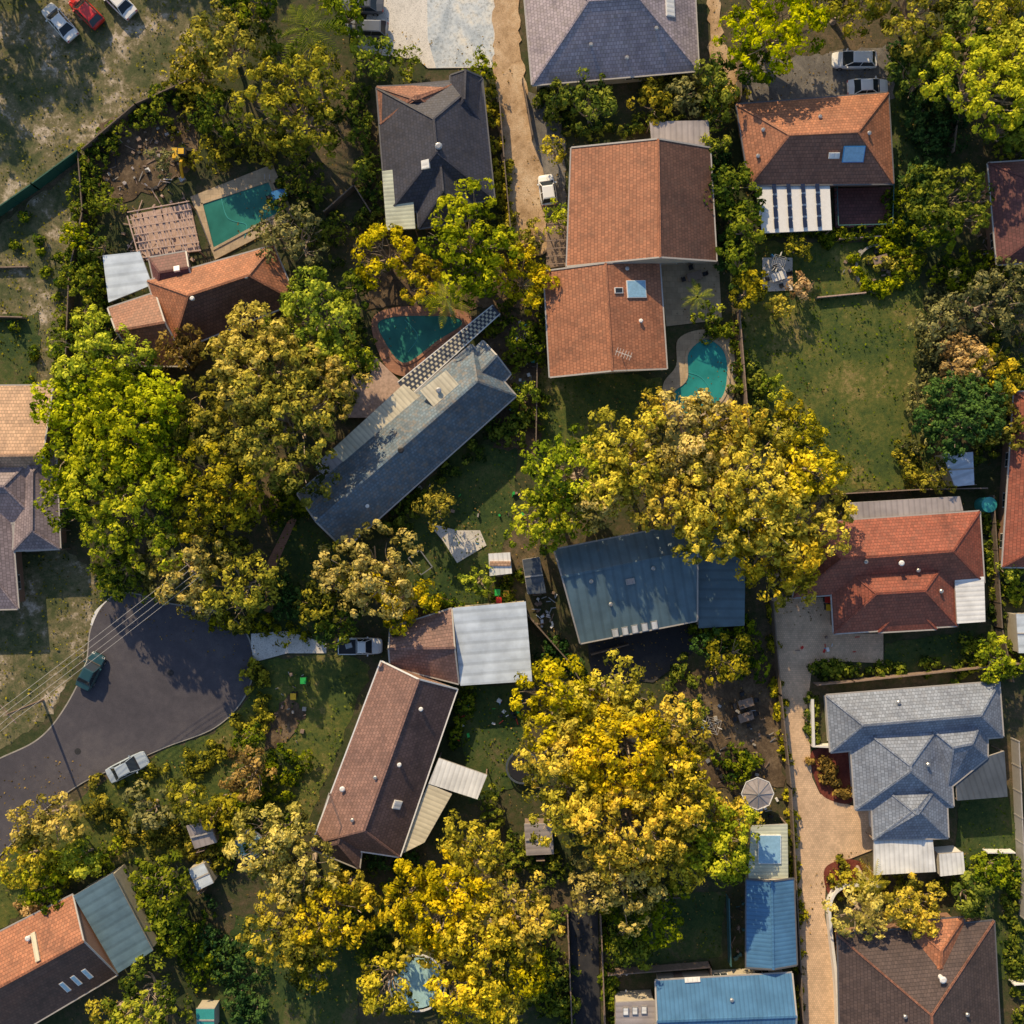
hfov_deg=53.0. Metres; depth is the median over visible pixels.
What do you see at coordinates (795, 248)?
tree
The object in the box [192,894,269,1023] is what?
garden shrubs
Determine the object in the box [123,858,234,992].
garden shrubs
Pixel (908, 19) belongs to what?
gum tree
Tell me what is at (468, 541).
rotary clothesline
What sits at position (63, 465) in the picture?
tree
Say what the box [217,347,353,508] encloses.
gum tree
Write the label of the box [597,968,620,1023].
garden shrubs
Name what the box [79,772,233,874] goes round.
garden shrubs
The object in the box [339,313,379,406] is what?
garden shrubs
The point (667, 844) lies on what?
gum tree
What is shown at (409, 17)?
concrete yard
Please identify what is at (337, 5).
tree
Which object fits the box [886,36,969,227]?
garden shrubs
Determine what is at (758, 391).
garden shrubs
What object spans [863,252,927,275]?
garden shrubs
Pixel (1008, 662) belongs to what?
tree
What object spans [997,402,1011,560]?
walls
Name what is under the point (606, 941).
garden shrubs
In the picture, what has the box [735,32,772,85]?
tree
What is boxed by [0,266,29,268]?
paling fence
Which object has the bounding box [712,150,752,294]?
garden shrubs
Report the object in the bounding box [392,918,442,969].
tree
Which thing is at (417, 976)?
above ground pool
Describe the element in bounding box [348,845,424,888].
garden shrubs
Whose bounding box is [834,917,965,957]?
windows and doors
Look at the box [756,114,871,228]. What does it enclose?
roof fittings
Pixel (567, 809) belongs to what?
gum tree
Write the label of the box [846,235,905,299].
garden shrubs
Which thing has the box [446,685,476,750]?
garden shrubs
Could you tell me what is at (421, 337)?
swimming pool
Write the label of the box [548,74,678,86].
windows and doors
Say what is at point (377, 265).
tree
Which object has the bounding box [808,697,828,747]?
rendered wall
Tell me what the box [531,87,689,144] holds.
garden shrubs
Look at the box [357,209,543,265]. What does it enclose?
garden shrubs
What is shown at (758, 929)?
roof
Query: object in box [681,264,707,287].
outdoor table
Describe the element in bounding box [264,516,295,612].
garden path
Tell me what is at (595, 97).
tree
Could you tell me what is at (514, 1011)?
tree
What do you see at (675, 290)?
patio paving
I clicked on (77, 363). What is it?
gum tree
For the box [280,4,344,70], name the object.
tree fern
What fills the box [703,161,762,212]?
tree
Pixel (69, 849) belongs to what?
tree
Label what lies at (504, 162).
paling fence
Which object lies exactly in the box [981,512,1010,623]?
garden shrubs
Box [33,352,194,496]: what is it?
gum tree
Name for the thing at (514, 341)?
tree
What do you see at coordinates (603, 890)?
gum tree
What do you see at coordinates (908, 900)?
tree
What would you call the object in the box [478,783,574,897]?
garden shrubs
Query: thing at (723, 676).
tree
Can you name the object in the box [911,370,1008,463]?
clipped round tree
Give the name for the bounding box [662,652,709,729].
garden shrubs
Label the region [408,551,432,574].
soccer goal frame
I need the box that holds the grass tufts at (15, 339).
[0,313,37,383]
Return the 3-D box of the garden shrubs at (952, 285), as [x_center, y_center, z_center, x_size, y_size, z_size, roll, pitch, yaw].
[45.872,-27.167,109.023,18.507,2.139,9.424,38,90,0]
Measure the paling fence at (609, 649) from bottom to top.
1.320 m
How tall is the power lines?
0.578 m
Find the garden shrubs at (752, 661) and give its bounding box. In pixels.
[685,613,770,683]
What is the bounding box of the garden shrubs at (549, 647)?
[533,632,587,676]
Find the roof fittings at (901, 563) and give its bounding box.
[864,560,943,592]
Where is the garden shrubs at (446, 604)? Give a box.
[414,589,464,618]
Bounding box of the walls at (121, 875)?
[83,864,159,947]
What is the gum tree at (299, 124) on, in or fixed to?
on the ground at (240, 891)
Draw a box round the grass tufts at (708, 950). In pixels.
[612,895,720,966]
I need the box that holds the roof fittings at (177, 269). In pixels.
[174,265,247,300]
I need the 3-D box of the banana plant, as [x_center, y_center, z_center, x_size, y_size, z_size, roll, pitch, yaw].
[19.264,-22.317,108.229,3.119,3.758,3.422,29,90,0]
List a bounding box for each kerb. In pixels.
[0,592,254,855]
[90,601,106,624]
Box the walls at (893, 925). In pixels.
[835,912,980,964]
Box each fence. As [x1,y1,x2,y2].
[0,150,81,216]
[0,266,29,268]
[0,316,25,318]
[64,152,88,384]
[81,78,192,150]
[323,184,371,215]
[499,97,510,225]
[515,600,579,678]
[522,77,532,140]
[535,363,537,448]
[566,910,571,1023]
[590,643,628,654]
[599,910,605,1023]
[607,961,711,975]
[625,893,680,899]
[726,894,731,966]
[735,310,754,457]
[737,61,741,102]
[769,600,803,1023]
[812,660,1022,685]
[816,292,865,298]
[830,487,987,494]
[837,235,880,240]
[946,0,980,156]
[982,849,1015,853]
[986,495,1014,682]
[1010,737,1023,918]
[1010,979,1023,985]
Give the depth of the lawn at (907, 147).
109.97 m
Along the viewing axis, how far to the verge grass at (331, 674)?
109.98 m
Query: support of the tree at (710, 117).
on the ground at (240, 891)
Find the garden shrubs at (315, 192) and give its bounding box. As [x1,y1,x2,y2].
[266,143,359,269]
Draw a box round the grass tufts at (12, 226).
[0,173,87,382]
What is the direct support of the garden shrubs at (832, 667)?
on the ground at (240, 891)
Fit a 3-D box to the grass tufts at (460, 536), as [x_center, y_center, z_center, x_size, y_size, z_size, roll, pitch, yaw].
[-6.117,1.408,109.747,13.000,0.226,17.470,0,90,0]
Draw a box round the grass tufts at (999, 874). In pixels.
[954,802,1019,978]
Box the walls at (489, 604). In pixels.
[455,600,523,607]
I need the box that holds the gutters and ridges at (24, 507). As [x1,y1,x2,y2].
[0,384,70,609]
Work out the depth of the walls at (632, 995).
109.20 m
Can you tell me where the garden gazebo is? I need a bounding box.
[741,777,773,809]
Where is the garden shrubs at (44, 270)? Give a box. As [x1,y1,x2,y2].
[7,210,80,383]
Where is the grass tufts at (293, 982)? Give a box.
[221,916,364,1023]
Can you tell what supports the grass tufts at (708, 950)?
on the lawn at (709, 920)
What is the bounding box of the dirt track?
[706,0,736,102]
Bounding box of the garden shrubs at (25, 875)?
[0,835,123,889]
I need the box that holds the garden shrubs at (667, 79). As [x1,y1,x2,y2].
[636,74,751,122]
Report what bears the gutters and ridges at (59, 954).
attached to the roof at (114, 935)
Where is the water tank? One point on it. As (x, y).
(985, 504)
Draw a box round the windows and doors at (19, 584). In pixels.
[18,409,62,589]
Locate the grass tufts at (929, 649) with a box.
[883,631,969,672]
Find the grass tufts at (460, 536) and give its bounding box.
[394,445,514,604]
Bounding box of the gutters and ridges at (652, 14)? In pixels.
[523,0,699,86]
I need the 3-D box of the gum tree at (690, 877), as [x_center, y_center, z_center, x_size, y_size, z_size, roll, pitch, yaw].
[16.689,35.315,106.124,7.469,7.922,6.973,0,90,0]
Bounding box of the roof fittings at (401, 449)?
[365,387,440,507]
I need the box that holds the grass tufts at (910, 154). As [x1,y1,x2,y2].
[883,60,951,258]
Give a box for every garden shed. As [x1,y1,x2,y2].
[186,816,220,852]
[188,858,218,894]
[196,1000,218,1023]
[488,552,511,576]
[522,557,545,595]
[524,818,553,860]
[934,452,976,485]
[1006,613,1023,652]
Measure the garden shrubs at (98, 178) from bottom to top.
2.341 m
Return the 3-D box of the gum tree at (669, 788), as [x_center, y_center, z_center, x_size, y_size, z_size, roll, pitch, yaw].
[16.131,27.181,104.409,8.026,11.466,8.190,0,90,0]
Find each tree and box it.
[0,834,57,889]
[5,791,86,851]
[18,872,67,914]
[29,370,123,457]
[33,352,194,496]
[33,434,202,571]
[43,454,99,511]
[46,303,162,407]
[55,410,131,502]
[56,835,103,879]
[59,222,89,251]
[66,260,103,295]
[68,296,103,327]
[78,224,110,262]
[85,996,145,1023]
[88,187,127,215]
[94,533,152,601]
[100,952,192,1023]
[109,369,193,469]
[120,438,182,510]
[121,779,175,833]
[127,848,193,919]
[131,520,235,621]
[140,375,227,454]
[143,147,179,179]
[143,885,189,954]
[147,434,265,542]
[152,323,205,371]
[164,773,208,826]
[169,44,223,98]
[177,478,252,551]
[179,0,273,82]
[186,84,245,144]
[186,402,273,496]
[197,543,288,636]
[198,787,244,843]
[200,300,333,425]
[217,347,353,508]
[218,0,277,31]
[218,744,277,804]
[222,801,310,880]
[228,40,351,161]
[230,722,265,756]
[235,889,329,984]
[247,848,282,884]
[248,204,291,241]
[255,200,329,266]
[261,29,302,79]
[261,265,360,373]
[264,822,340,910]
[276,941,336,995]
[288,355,373,435]
[288,872,387,957]
[292,539,370,630]
[310,329,379,386]
[310,519,423,620]
[314,591,363,650]
[318,0,366,37]
[332,262,380,315]
[332,867,382,909]
[349,33,403,81]
[350,222,415,291]
[356,951,418,1017]
[366,572,442,636]
[378,861,448,929]
[387,845,492,961]
[392,44,422,83]
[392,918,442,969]
[395,249,444,311]
[411,483,456,531]
[415,177,524,296]
[418,278,473,328]
[423,963,506,1023]
[432,901,546,1007]
[436,808,511,888]
[448,249,499,308]
[450,971,538,1023]
[457,565,495,597]
[461,45,496,78]
[469,864,564,969]
[484,242,560,316]
[490,942,555,998]
[503,487,566,556]
[508,319,544,352]
[509,653,595,754]
[512,380,540,403]
[512,689,609,788]
[519,423,627,516]
[522,755,607,848]
[531,477,593,539]
[538,134,566,166]
[543,77,572,120]
[543,198,567,235]
[551,67,617,136]
[559,474,623,534]
[562,689,707,816]
[563,746,712,884]
[564,648,656,752]
[567,821,667,936]
[579,405,680,516]
[606,920,653,971]
[610,880,689,951]
[613,447,714,540]
[626,77,672,125]
[628,406,662,443]
[636,747,715,827]
[638,693,711,773]
[639,386,669,418]
[642,827,713,894]
[643,388,738,499]
[651,785,759,887]
[663,74,710,118]
[663,419,811,565]
[674,472,756,559]
[687,397,768,466]
[689,626,727,661]
[690,300,725,331]
[693,51,741,103]
[700,91,733,132]
[700,133,732,155]
[702,790,764,858]
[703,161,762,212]
[705,633,755,685]
[711,0,830,85]
[715,239,755,277]
[718,197,766,249]
[728,266,769,308]
[733,512,824,601]
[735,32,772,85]
[756,387,824,456]
[760,373,785,400]
[762,413,852,504]
[763,293,794,319]
[764,561,816,608]
[773,480,857,563]
[783,233,812,262]
[784,270,813,301]
[803,0,886,39]
[821,870,898,940]
[850,858,890,895]
[851,900,883,929]
[875,0,962,66]
[882,872,946,939]
[884,35,946,111]
[902,162,994,234]
[907,296,968,352]
[908,203,963,253]
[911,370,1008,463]
[919,26,1023,139]
[919,456,956,494]
[927,0,1001,65]
[930,266,1023,337]
[938,331,996,396]
[951,870,994,920]
[964,343,1023,396]
[969,16,1023,85]
[970,393,1023,450]
[973,850,1011,889]
[974,0,1023,51]
[974,631,1023,684]
[979,96,1023,152]
[987,376,1017,407]
[989,255,1023,313]
[995,562,1023,583]
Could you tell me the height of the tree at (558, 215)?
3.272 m
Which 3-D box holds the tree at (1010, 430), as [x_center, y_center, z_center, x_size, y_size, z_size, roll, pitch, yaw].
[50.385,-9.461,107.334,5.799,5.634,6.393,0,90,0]
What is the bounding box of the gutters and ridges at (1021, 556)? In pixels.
[1001,390,1023,567]
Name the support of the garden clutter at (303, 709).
on the verge grass at (331, 674)
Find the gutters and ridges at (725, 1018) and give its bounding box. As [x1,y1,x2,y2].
[615,971,796,1023]
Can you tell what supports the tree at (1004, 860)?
on the lawn at (976, 816)
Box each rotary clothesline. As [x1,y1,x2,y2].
[460,532,477,550]
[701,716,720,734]
[770,252,786,271]
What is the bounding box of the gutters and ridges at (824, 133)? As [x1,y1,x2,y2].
[735,91,894,234]
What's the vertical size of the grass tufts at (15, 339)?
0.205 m
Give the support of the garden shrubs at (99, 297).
on the ground at (240, 891)
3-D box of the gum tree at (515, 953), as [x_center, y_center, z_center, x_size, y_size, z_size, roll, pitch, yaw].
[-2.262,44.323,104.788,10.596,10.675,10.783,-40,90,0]
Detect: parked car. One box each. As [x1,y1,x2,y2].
[41,3,78,42]
[68,0,104,29]
[75,651,106,690]
[104,0,137,20]
[105,751,149,782]
[338,636,382,655]
[341,0,383,15]
[346,20,388,39]
[537,174,556,205]
[831,48,876,70]
[847,76,887,94]
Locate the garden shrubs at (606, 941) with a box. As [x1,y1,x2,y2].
[598,895,629,973]
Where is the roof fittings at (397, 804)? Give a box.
[339,707,422,822]
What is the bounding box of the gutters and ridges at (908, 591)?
[792,496,984,634]
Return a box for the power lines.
[0,565,198,730]
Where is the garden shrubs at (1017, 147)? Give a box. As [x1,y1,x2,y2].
[991,53,1023,160]
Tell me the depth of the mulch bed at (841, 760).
109.88 m
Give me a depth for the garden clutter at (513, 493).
109.58 m
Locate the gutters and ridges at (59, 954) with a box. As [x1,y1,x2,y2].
[0,873,152,1023]
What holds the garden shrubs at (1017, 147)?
on the ground at (240, 891)
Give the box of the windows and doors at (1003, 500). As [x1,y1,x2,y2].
[999,415,1010,547]
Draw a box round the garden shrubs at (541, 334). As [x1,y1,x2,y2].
[526,261,549,367]
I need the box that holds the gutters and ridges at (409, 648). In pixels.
[388,601,529,684]
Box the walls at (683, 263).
[661,262,705,264]
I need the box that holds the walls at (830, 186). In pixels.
[737,120,879,187]
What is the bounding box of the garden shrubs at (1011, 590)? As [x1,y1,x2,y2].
[997,540,1023,607]
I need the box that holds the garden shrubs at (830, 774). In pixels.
[805,754,851,799]
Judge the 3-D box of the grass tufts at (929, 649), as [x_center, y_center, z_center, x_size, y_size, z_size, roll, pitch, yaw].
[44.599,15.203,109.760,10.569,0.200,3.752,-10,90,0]
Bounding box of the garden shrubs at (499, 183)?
[484,74,519,226]
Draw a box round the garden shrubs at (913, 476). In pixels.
[891,432,927,494]
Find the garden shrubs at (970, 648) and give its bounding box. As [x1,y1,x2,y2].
[957,633,1023,678]
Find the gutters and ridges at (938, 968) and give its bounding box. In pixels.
[836,916,1000,1023]
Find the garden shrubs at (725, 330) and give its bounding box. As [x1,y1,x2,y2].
[699,319,749,394]
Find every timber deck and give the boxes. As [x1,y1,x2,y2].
[343,345,399,417]
[833,184,893,228]
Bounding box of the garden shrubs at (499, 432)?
[381,399,533,537]
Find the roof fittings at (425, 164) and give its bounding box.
[421,142,441,169]
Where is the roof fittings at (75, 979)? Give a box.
[25,932,93,991]
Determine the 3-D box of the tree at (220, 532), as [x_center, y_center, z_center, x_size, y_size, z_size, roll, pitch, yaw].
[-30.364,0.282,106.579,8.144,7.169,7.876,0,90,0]
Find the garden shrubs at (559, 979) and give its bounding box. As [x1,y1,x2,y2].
[528,892,581,1023]
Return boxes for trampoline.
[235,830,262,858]
[506,750,538,783]
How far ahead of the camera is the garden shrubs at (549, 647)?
109.13 m
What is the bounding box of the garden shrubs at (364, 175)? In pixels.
[337,79,384,228]
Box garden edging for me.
[855,244,889,292]
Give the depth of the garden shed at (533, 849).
107.84 m
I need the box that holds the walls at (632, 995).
[614,968,782,1019]
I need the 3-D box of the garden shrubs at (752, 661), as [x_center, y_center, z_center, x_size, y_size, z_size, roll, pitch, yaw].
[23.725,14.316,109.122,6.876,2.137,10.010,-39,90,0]
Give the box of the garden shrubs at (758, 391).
[725,356,810,446]
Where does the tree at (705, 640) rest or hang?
on the ground at (240, 891)
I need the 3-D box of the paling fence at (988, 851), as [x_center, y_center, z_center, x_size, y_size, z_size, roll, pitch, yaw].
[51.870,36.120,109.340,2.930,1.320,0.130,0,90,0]
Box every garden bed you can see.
[90,93,197,202]
[264,694,305,750]
[352,242,523,309]
[464,310,542,456]
[671,660,785,789]
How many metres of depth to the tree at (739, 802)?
103.86 m
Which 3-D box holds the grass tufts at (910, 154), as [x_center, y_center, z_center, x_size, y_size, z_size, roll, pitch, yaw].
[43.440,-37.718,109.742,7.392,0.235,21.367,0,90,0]
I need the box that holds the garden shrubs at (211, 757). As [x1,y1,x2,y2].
[116,655,274,806]
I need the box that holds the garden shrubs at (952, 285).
[879,182,1023,304]
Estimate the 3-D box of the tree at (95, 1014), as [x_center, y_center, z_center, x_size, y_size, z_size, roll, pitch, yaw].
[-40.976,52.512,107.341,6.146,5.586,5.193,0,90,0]
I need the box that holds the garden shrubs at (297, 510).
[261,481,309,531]
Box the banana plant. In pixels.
[681,279,713,314]
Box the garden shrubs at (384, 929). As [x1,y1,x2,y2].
[283,861,415,1004]
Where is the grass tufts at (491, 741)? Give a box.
[460,686,521,790]
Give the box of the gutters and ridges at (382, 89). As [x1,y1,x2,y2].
[375,69,495,236]
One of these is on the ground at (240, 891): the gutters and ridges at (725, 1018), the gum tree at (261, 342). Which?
the gum tree at (261, 342)
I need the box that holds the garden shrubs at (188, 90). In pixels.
[159,62,286,173]
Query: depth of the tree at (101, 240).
107.53 m
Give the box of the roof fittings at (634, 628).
[589,566,658,637]
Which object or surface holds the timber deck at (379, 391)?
on the ground at (240, 891)
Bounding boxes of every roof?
[0,385,59,608]
[0,873,152,1023]
[103,246,292,365]
[298,342,514,543]
[313,662,486,866]
[377,71,493,229]
[389,601,531,685]
[525,0,697,84]
[545,120,715,376]
[555,525,744,642]
[616,973,795,1023]
[737,93,892,232]
[746,824,796,968]
[794,496,984,632]
[826,683,1007,875]
[838,918,999,1023]
[988,161,1023,263]
[1003,392,1023,566]
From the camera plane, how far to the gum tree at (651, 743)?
99.81 m
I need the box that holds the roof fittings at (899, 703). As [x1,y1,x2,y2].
[896,700,930,766]
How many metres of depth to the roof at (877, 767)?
106.36 m
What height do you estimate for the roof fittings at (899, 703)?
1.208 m
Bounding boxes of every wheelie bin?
[290,691,297,699]
[300,676,307,683]
[495,588,499,595]
[496,596,501,603]
[823,596,829,602]
[824,603,830,610]
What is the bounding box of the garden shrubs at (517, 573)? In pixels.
[489,568,525,602]
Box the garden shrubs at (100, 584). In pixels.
[85,557,157,604]
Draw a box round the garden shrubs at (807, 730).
[802,691,820,747]
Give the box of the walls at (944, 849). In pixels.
[823,695,959,873]
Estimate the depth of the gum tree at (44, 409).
101.86 m
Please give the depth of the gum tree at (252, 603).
103.38 m
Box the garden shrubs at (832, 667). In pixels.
[806,654,975,683]
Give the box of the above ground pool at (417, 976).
[388,954,445,1011]
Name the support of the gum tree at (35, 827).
on the ground at (240, 891)
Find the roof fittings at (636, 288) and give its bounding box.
[614,266,646,359]
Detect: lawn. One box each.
[0,311,40,383]
[213,913,365,1023]
[254,499,346,650]
[392,443,517,604]
[458,684,523,804]
[537,366,667,460]
[610,891,725,966]
[741,240,939,492]
[882,630,977,674]
[890,56,953,260]
[955,797,1023,979]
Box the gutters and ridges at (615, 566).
[554,522,698,644]
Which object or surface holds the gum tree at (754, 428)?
on the ground at (240, 891)
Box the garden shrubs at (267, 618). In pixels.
[208,609,311,647]
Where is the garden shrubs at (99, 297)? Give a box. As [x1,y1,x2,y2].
[81,265,158,399]
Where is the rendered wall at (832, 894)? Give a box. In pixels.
[825,881,879,1023]
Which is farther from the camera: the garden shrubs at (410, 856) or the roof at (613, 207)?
the garden shrubs at (410, 856)
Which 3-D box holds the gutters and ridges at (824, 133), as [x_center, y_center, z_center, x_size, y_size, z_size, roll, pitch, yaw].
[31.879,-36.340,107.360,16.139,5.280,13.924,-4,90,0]
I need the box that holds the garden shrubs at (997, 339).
[966,309,1023,466]
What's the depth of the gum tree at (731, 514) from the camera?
101.38 m
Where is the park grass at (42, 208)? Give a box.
[0,167,90,383]
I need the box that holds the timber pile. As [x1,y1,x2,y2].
[105,114,190,194]
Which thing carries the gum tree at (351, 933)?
on the ground at (240, 891)
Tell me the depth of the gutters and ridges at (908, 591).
106.20 m
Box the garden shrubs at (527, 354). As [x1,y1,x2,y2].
[479,299,551,447]
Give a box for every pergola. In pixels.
[127,200,206,262]
[398,305,499,391]
[546,220,566,269]
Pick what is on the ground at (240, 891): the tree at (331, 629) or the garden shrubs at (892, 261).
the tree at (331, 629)
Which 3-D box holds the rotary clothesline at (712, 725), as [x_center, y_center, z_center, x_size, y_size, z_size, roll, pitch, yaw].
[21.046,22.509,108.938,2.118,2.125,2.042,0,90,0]
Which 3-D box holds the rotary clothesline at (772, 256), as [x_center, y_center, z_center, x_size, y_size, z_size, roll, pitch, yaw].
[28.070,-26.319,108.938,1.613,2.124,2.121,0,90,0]
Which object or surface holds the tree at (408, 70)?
on the ground at (240, 891)
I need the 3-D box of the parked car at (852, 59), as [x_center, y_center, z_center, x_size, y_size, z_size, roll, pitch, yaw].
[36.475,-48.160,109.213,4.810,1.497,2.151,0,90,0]
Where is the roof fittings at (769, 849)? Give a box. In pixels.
[758,835,780,863]
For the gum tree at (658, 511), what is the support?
on the ground at (240, 891)
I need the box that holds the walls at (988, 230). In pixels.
[982,173,994,265]
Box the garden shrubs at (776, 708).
[765,603,809,1021]
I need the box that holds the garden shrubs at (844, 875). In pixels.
[826,854,948,909]
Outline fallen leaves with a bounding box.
[0,0,1023,1023]
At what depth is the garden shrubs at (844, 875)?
109.13 m
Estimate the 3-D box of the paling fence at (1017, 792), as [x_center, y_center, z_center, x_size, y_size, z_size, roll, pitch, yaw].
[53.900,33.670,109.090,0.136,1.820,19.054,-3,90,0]
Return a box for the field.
[0,0,222,211]
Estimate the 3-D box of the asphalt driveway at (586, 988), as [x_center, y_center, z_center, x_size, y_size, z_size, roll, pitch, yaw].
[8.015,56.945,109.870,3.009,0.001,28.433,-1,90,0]
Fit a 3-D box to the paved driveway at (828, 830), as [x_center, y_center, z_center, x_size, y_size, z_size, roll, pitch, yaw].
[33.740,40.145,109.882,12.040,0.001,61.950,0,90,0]
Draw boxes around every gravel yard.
[527,92,566,215]
[588,623,700,682]
[735,44,894,103]
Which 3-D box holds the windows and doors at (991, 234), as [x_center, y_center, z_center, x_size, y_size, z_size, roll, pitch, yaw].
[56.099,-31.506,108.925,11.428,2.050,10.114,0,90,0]
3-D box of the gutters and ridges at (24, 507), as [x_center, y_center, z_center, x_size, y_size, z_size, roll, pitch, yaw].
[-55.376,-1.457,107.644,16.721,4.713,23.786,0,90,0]
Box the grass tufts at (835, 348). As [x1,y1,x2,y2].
[741,242,937,489]
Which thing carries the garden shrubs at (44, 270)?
on the ground at (240, 891)
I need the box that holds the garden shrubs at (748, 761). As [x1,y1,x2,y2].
[710,742,765,789]
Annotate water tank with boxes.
[974,497,996,511]
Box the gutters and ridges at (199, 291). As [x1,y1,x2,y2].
[107,245,296,366]
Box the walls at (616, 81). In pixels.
[536,73,689,90]
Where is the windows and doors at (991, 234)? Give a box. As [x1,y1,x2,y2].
[982,191,993,248]
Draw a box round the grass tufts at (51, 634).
[0,552,104,740]
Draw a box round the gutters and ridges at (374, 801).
[311,660,486,868]
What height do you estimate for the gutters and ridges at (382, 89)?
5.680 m
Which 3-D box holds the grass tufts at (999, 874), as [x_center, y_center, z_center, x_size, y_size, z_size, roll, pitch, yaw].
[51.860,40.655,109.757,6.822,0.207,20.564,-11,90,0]
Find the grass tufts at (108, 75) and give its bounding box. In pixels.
[0,0,217,193]
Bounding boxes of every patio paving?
[432,524,485,562]
[661,261,721,325]
[762,258,792,290]
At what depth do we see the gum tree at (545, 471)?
102.05 m
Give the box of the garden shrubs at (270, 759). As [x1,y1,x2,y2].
[213,742,313,878]
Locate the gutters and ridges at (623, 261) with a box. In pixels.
[544,122,717,377]
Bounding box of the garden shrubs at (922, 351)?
[901,283,972,456]
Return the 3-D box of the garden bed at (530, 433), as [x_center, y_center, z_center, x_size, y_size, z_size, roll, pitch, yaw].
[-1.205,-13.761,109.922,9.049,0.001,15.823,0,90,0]
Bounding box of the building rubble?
[121,191,194,261]
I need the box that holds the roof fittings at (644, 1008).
[623,976,733,1014]
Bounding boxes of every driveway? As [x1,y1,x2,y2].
[251,631,325,660]
[492,0,546,255]
[570,911,599,1023]
[771,598,882,1023]
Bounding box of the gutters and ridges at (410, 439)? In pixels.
[296,340,516,547]
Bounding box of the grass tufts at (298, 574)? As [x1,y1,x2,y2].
[261,509,338,645]
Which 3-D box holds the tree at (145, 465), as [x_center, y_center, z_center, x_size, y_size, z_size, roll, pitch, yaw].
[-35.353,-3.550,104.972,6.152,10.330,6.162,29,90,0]
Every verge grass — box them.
[0,547,107,748]
[0,652,369,928]
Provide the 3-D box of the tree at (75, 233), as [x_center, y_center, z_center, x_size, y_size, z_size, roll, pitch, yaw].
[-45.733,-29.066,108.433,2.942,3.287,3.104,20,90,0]
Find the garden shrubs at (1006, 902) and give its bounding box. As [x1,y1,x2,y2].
[999,878,1023,1023]
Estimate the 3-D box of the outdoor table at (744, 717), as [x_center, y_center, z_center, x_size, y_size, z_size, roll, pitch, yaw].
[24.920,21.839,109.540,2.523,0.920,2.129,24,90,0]
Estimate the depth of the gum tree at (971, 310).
105.58 m
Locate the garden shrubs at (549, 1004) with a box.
[523,962,575,1018]
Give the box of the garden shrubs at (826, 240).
[764,219,902,250]
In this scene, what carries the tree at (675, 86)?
on the ground at (240, 891)
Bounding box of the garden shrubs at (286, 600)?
[253,570,340,640]
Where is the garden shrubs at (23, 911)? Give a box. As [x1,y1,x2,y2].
[12,901,42,917]
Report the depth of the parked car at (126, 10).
108.97 m
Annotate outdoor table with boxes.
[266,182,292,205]
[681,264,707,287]
[732,691,759,714]
[732,706,759,728]
[765,264,792,287]
[866,247,894,271]
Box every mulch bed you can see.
[810,748,852,803]
[824,859,873,897]
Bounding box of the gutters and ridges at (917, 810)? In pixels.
[824,681,1003,875]
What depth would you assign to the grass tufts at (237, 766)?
109.80 m
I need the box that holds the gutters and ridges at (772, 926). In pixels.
[745,817,797,970]
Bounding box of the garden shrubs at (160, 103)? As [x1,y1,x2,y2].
[75,61,203,173]
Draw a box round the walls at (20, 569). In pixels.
[16,393,66,601]
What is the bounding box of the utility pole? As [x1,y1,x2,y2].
[0,699,43,722]
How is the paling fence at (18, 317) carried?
on the park grass at (42, 208)
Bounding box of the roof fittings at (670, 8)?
[589,0,674,59]
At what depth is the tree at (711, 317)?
107.48 m
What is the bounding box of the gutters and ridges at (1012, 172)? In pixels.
[986,160,1023,265]
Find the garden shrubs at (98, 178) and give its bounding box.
[46,155,109,383]
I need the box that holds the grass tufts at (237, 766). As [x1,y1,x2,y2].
[3,657,368,915]
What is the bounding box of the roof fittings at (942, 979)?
[903,974,969,1018]
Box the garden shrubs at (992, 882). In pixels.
[949,851,1023,899]
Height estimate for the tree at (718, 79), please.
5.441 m
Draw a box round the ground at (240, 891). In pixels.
[0,0,1023,1023]
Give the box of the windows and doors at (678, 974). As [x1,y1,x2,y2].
[673,970,768,977]
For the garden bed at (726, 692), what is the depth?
109.93 m
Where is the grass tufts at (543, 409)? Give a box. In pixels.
[539,369,666,456]
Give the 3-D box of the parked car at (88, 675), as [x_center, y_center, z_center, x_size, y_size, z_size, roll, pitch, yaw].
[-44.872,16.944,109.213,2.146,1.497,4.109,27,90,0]
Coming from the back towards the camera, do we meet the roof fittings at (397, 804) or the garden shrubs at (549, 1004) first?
the garden shrubs at (549, 1004)
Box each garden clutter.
[274,672,306,742]
[417,484,524,516]
[492,697,523,724]
[509,320,535,415]
[532,591,556,627]
[699,704,775,782]
[730,899,744,960]
[731,783,783,822]
[795,636,859,652]
[843,249,890,280]
[976,198,987,254]
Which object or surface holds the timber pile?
on the garden bed at (126, 159)
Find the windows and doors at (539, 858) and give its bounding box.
[536,855,544,860]
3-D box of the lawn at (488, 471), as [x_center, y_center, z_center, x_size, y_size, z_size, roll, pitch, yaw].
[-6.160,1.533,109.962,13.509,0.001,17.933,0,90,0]
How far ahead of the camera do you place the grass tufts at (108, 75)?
109.80 m
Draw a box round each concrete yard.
[357,0,494,67]
[427,0,493,67]
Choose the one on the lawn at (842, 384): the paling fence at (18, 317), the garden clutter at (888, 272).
the garden clutter at (888, 272)
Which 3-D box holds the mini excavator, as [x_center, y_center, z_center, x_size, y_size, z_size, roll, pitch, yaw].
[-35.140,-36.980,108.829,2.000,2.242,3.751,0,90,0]
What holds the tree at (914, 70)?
on the lawn at (907, 147)
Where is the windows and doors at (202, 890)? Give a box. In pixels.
[196,885,208,894]
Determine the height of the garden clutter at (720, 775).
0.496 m
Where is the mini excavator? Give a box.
[172,147,192,182]
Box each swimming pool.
[190,166,293,259]
[371,306,471,375]
[661,329,735,424]
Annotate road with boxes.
[0,593,252,852]

